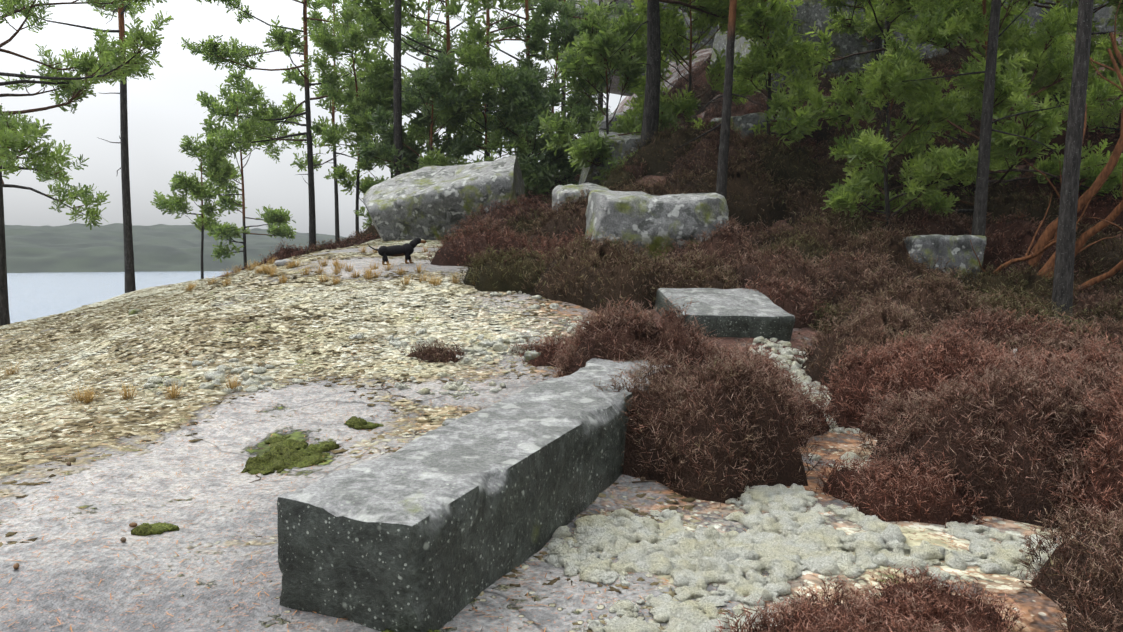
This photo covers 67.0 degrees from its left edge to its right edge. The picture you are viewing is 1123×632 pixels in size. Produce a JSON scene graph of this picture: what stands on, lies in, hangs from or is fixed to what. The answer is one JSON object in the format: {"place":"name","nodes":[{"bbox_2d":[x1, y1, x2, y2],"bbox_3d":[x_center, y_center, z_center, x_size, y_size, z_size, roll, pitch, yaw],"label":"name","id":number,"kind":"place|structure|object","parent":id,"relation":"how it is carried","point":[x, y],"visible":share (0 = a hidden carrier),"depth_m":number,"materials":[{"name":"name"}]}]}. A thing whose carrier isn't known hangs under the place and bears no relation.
{"place":"outdoors","nodes":[
{"label":"outdoors","id":0,"kind":"place"},
{"bbox_2d":[7,271,232,322],"bbox_3d":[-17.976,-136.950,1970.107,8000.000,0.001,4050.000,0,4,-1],"label":"lake","id":1,"kind":"structure","parent":0,"point":[34,295],"depth_m":193.92,"materials":[{"name":"white liquid"}]},
{"bbox_2d":[1,244,476,403],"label":"dry grass","id":2,"kind":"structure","parent":0,"point":[173,393],"depth_m":12.39,"materials":[{"name":"beige plant"}]},
{"bbox_2d":[0,0,625,237],"label":"sky","id":3,"kind":"structure","parent":0,"point":[161,110],"materials":[{"name":"white"}]},
{"bbox_2d":[0,32,1122,631],"bbox_3d":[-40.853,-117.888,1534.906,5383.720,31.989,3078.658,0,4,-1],"label":"ground","id":4,"kind":"structure","parent":0,"point":[128,464],"depth_m":5.99,"materials":[{"name":"grey stone"}]},
{"bbox_2d":[0,0,173,325],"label":"pine","id":5,"kind":"object","parent":4,"relation":"on","point":[109,64],"visible":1,"depth_m":16.74,"materials":[{"name":"green plant"}]},
{"bbox_2d":[0,0,235,292],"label":"pine","id":6,"kind":"object","parent":4,"relation":"on","point":[130,285],"visible":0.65,"depth_m":25.52,"materials":[{"name":"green plant"}]},
{"bbox_2d":[128,309,141,314],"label":"stone","id":7,"kind":"object","parent":4,"relation":"on","point":[132,311],"visible":0.67,"depth_m":12.81,"materials":[{"name":"grey stone"}]},
{"bbox_2d":[150,130,234,278],"bbox_3d":[-14.150,-4.106,33.391,3.214,6.460,3.167,-3,5,-38],"label":"pine","id":8,"kind":"object","parent":4,"relation":"on","point":[211,151],"visible":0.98,"depth_m":32.89,"materials":[{"name":"green plant"}]},
{"bbox_2d":[189,66,295,267],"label":"pine","id":9,"kind":"object","parent":4,"relation":"on","point":[273,219],"visible":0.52,"depth_m":44.73,"materials":[{"name":"green plant"}]},
{"bbox_2d":[274,259,292,266],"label":"stone","id":10,"kind":"object","parent":4,"relation":"on","point":[279,263],"visible":0.56,"depth_m":13.78,"materials":[{"name":"grey stone"}]},
{"bbox_2d":[131,416,439,631],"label":"moss cushions","id":11,"kind":"object","parent":4,"relation":"on","point":[282,454],"visible":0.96,"depth_m":5.98,"materials":[{"name":"green plant"}]},
{"bbox_2d":[181,0,415,245],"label":"pine","id":12,"kind":"object","parent":4,"relation":"on","point":[215,53],"visible":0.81,"depth_m":33.16,"materials":[{"name":"green plant"}]},
{"bbox_2d":[281,0,384,241],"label":"pine","id":13,"kind":"object","parent":4,"relation":"on","point":[293,74],"visible":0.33,"depth_m":43.51,"materials":[{"name":"green plant"}]},
{"bbox_2d":[300,2,419,235],"bbox_3d":[-6.731,-6.352,28.972,3.917,8.452,2.893,0,4,-1],"label":"pine","id":14,"kind":"object","parent":4,"relation":"on","point":[353,38],"visible":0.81,"depth_m":28.47,"materials":[{"name":"green plant"}]},
{"bbox_2d":[0,238,734,631],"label":"lichen tufts","id":15,"kind":"object","parent":4,"relation":"on","point":[144,294],"visible":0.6,"depth_m":9.50,"materials":[{"name":"beige plant"}]},
{"bbox_2d":[323,69,451,229],"bbox_3d":[-6.026,-5.529,29.514,4.800,6.003,4.720,0,4,-1],"label":"pine","id":16,"kind":"object","parent":4,"relation":"on","point":[378,90],"visible":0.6,"depth_m":28.77,"materials":[{"name":"green plant"}]},
{"bbox_2d":[367,238,426,264],"bbox_3d":[-2.615,-1.026,13.567,0.932,0.410,0.167,-5,5,-10],"label":"dog","id":17,"kind":"object","parent":4,"relation":"on","point":[406,250],"visible":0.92,"depth_m":13.51},
{"bbox_2d":[386,0,421,176],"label":"pine","id":18,"kind":"object","parent":4,"relation":"on","point":[397,107],"visible":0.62,"depth_m":26.27,"materials":[{"name":"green plant"}]},
{"bbox_2d":[343,0,472,156],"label":"pine","id":19,"kind":"object","parent":4,"relation":"on","point":[438,38],"visible":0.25,"depth_m":45.40,"materials":[{"name":"green plant"}]},
{"bbox_2d":[355,49,484,184],"bbox_3d":[-4.104,-5.419,26.660,4.098,5.646,3.716,1,4,17],"label":"pine","id":20,"kind":"object","parent":4,"relation":"on","point":[425,80],"visible":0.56,"depth_m":26.46,"materials":[{"name":"green plant"}]},
{"bbox_2d":[343,0,523,153],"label":"pine","id":21,"kind":"object","parent":4,"relation":"on","point":[375,8],"visible":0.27,"depth_m":31.06,"materials":[{"name":"green plant"}]},
{"bbox_2d":[363,155,525,240],"bbox_3d":[-2.854,-2.650,20.748,4.080,2.510,2.941,0,4,-1],"label":"slab boulder","id":22,"kind":"object","parent":4,"relation":"on","point":[429,203],"visible":0.65,"depth_m":19.54,"materials":[{"name":"grey stone"}]},
{"bbox_2d":[442,418,457,425],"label":"stone","id":23,"kind":"object","parent":4,"relation":"on","point":[447,421],"visible":0.44,"depth_m":6.74,"materials":[{"name":"grey stone"}]},
{"bbox_2d":[277,358,669,631],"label":"granite block","id":24,"kind":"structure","parent":4,"relation":"on","point":[438,528],"depth_m":3.87,"materials":[{"name":"grey stone"}]},
{"bbox_2d":[410,14,556,199],"bbox_3d":[-2.427,-6.092,26.800,4.024,6.866,4.521,3,5,38],"label":"pine","id":25,"kind":"object","parent":4,"relation":"on","point":[473,56],"visible":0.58,"depth_m":26.48,"materials":[{"name":"green plant"}]},
{"bbox_2d":[401,0,592,159],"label":"pine","id":26,"kind":"object","parent":4,"relation":"on","point":[427,38],"visible":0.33,"depth_m":38.39,"materials":[{"name":"green plant"}]},
{"bbox_2d":[438,0,614,178],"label":"pine","id":27,"kind":"object","parent":4,"relation":"on","point":[453,8],"visible":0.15,"depth_m":29.12,"materials":[{"name":"green plant"}]},
{"bbox_2d":[0,316,1063,631],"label":"forest litter","id":28,"kind":"object","parent":4,"relation":"on","point":[132,524],"visible":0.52,"depth_m":4.89,"materials":[{"name":"brown plant"}]},
{"bbox_2d":[524,350,540,360],"bbox_3d":[-0.266,0.419,8.689,0.208,0.136,0.232,2,4,20],"label":"stone","id":29,"kind":"object","parent":4,"relation":"on","point":[528,355],"visible":0.38,"depth_m":8.60,"materials":[{"name":"grey stone"}]},
{"bbox_2d":[478,66,599,202],"bbox_3d":[-1.046,-5.068,26.544,3.419,5.388,3.638,-4,6,-43],"label":"pine","id":30,"kind":"object","parent":4,"relation":"on","point":[519,96],"visible":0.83,"depth_m":25.86,"materials":[{"name":"green plant"}]},
{"bbox_2d":[479,0,613,187],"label":"pine","id":31,"kind":"object","parent":4,"relation":"on","point":[537,29],"visible":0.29,"depth_m":28.92,"materials":[{"name":"green plant"}]},
{"bbox_2d":[480,0,635,115],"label":"pine","id":32,"kind":"object","parent":4,"relation":"on","point":[512,33],"visible":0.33,"depth_m":41.24,"materials":[{"name":"green plant"}]},
{"bbox_2d":[552,183,608,212],"bbox_3d":[0.448,-2.425,18.438,1.278,0.993,0.991,-1,4,-16],"label":"rock","id":33,"kind":"object","parent":4,"relation":"on","point":[560,193],"visible":0.25,"depth_m":18.12,"materials":[{"name":"grey stone"}]},
{"bbox_2d":[132,291,1057,631],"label":"lichen cushions","id":34,"kind":"object","parent":4,"relation":"on","point":[784,539],"visible":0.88,"depth_m":4.45,"materials":[{"name":"beige plant"}]},
{"bbox_2d":[578,131,640,185],"bbox_3d":[2.531,-4.092,22.727,4.135,1.827,1.931,0,4,-6],"label":"boulder","id":35,"kind":"object","parent":4,"relation":"on","point":[621,143],"visible":0.12,"depth_m":21.83,"materials":[{"name":"grey stone"}]},
{"bbox_2d":[531,0,689,110],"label":"pine","id":36,"kind":"object","parent":4,"relation":"on","point":[599,99],"visible":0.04,"depth_m":35.29,"materials":[{"name":"green plant"}]},
{"bbox_2d":[538,0,683,183],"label":"pine","id":37,"kind":"object","parent":4,"relation":"on","point":[601,48],"visible":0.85,"depth_m":21.48,"materials":[{"name":"green plant"}]},
{"bbox_2d":[595,110,639,131],"bbox_3d":[1.865,-4.790,25.680,1.716,2.754,1.671,1,4,8],"label":"boulder","id":38,"kind":"object","parent":4,"relation":"on","point":[610,117],"visible":0.06,"depth_m":24.91,"materials":[{"name":"grey stone"}]},
{"bbox_2d":[575,0,717,95],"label":"pine tree","id":39,"kind":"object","parent":4,"relation":"on","point":[614,89],"depth_m":48.15,"materials":[{"name":"green plant"}]},
{"bbox_2d":[585,189,728,261],"bbox_3d":[1.659,-1.496,14.434,2.510,1.413,1.892,0,4,-1],"label":"boulder","id":40,"kind":"object","parent":4,"relation":"on","point":[643,219],"visible":0.62,"depth_m":13.65,"materials":[{"name":"grey stone"}]},
{"bbox_2d":[235,35,1122,358],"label":"heather","id":41,"kind":"object","parent":4,"relation":"on","point":[817,265],"visible":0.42,"depth_m":14.58,"materials":[{"name":"brown plant"}]},
{"bbox_2d":[610,0,747,147],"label":"pine","id":42,"kind":"object","parent":4,"relation":"on","point":[709,10],"visible":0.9,"depth_m":20.39,"materials":[{"name":"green plant"}]},
{"bbox_2d":[611,0,777,132],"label":"pine","id":43,"kind":"object","parent":4,"relation":"on","point":[672,28],"visible":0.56,"depth_m":23.30,"materials":[{"name":"green plant"}]},
{"bbox_2d":[673,0,762,201],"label":"pine","id":44,"kind":"object","parent":4,"relation":"on","point":[721,183],"visible":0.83,"depth_m":16.66,"materials":[{"name":"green plant"}]},
{"bbox_2d":[655,288,794,341],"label":"granite block","id":45,"kind":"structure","parent":4,"relation":"on","point":[742,313],"depth_m":9.79,"materials":[{"name":"grey stone"}]},
{"bbox_2d":[711,112,803,141],"bbox_3d":[5.400,-4.899,23.677,2.703,1.518,1.782,0,4,-1],"label":"boulder","id":46,"kind":"object","parent":4,"relation":"on","point":[748,121],"visible":0.12,"depth_m":22.96,"materials":[{"name":"grey stone"}]},
{"bbox_2d":[397,289,1122,631],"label":"heather","id":47,"kind":"object","parent":4,"relation":"on","point":[963,430],"visible":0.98,"depth_m":5.39,"materials":[{"name":"brown plant"}]},
{"bbox_2d":[721,0,869,149],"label":"pine","id":48,"kind":"object","parent":4,"relation":"on","point":[762,21],"visible":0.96,"depth_m":20.29,"materials":[{"name":"green plant"}]},
{"bbox_2d":[710,0,977,92],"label":"cliff","id":49,"kind":"structure","parent":4,"relation":"on","point":[809,13],"depth_m":27.79,"materials":[{"name":"grey stone"}]},
{"bbox_2d":[778,0,924,121],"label":"pine","id":50,"kind":"object","parent":4,"relation":"on","point":[873,13],"visible":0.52,"depth_m":23.47,"materials":[{"name":"green plant"}]},
{"bbox_2d":[845,0,931,95],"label":"pine","id":51,"kind":"object","parent":4,"relation":"on","point":[878,41],"visible":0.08,"depth_m":25.82,"materials":[{"name":"green plant"}]},
{"bbox_2d":[822,48,978,225],"bbox_3d":[6.453,-3.104,16.317,2.825,3.887,3.264,1,4,15],"label":"pine","id":52,"kind":"object","parent":4,"relation":"on","point":[885,78],"visible":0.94,"depth_m":16.19,"materials":[{"name":"green plant"}]},
{"bbox_2d":[904,234,985,282],"bbox_3d":[6.610,-0.951,14.946,1.530,0.978,1.145,-1,4,-10],"label":"rock","id":53,"kind":"object","parent":4,"relation":"on","point":[958,250],"visible":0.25,"depth_m":14.40,"materials":[{"name":"grey stone"}]},
{"bbox_2d":[902,0,1068,274],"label":"pine","id":54,"kind":"object","parent":4,"relation":"on","point":[980,205],"visible":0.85,"depth_m":14.73,"materials":[{"name":"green plant"}]},
{"bbox_2d":[863,0,1122,216],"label":"pine","id":55,"kind":"object","parent":4,"relation":"on","point":[1015,86],"visible":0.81,"depth_m":16.61,"materials":[{"name":"green plant"}]},
{"bbox_2d":[947,0,1122,118],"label":"pine","id":56,"kind":"object","parent":4,"relation":"on","point":[1070,8],"visible":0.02,"depth_m":19.34,"materials":[{"name":"green plant"}]},
{"bbox_2d":[970,0,1122,292],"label":"bare red limbs","id":57,"kind":"object","parent":4,"relation":"on","point":[1041,245],"visible":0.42,"depth_m":14.00,"materials":[{"name":"brown wood"}]},
{"bbox_2d":[1003,0,1119,35],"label":"cliff","id":58,"kind":"structure","parent":4,"relation":"on","point":[1103,15],"depth_m":29.50,"materials":[{"name":"grey stone"}]},
{"bbox_2d":[1051,0,1117,325],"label":"pine","id":59,"kind":"object","parent":4,"relation":"on","point":[1062,292],"visible":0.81,"depth_m":11.84,"materials":[{"name":"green plant"}]},
{"bbox_2d":[1055,0,1122,133],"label":"pine","id":60,"kind":"object","parent":4,"relation":"on","point":[1104,45],"visible":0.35,"depth_m":18.82,"materials":[{"name":"green plant"}]}
]}

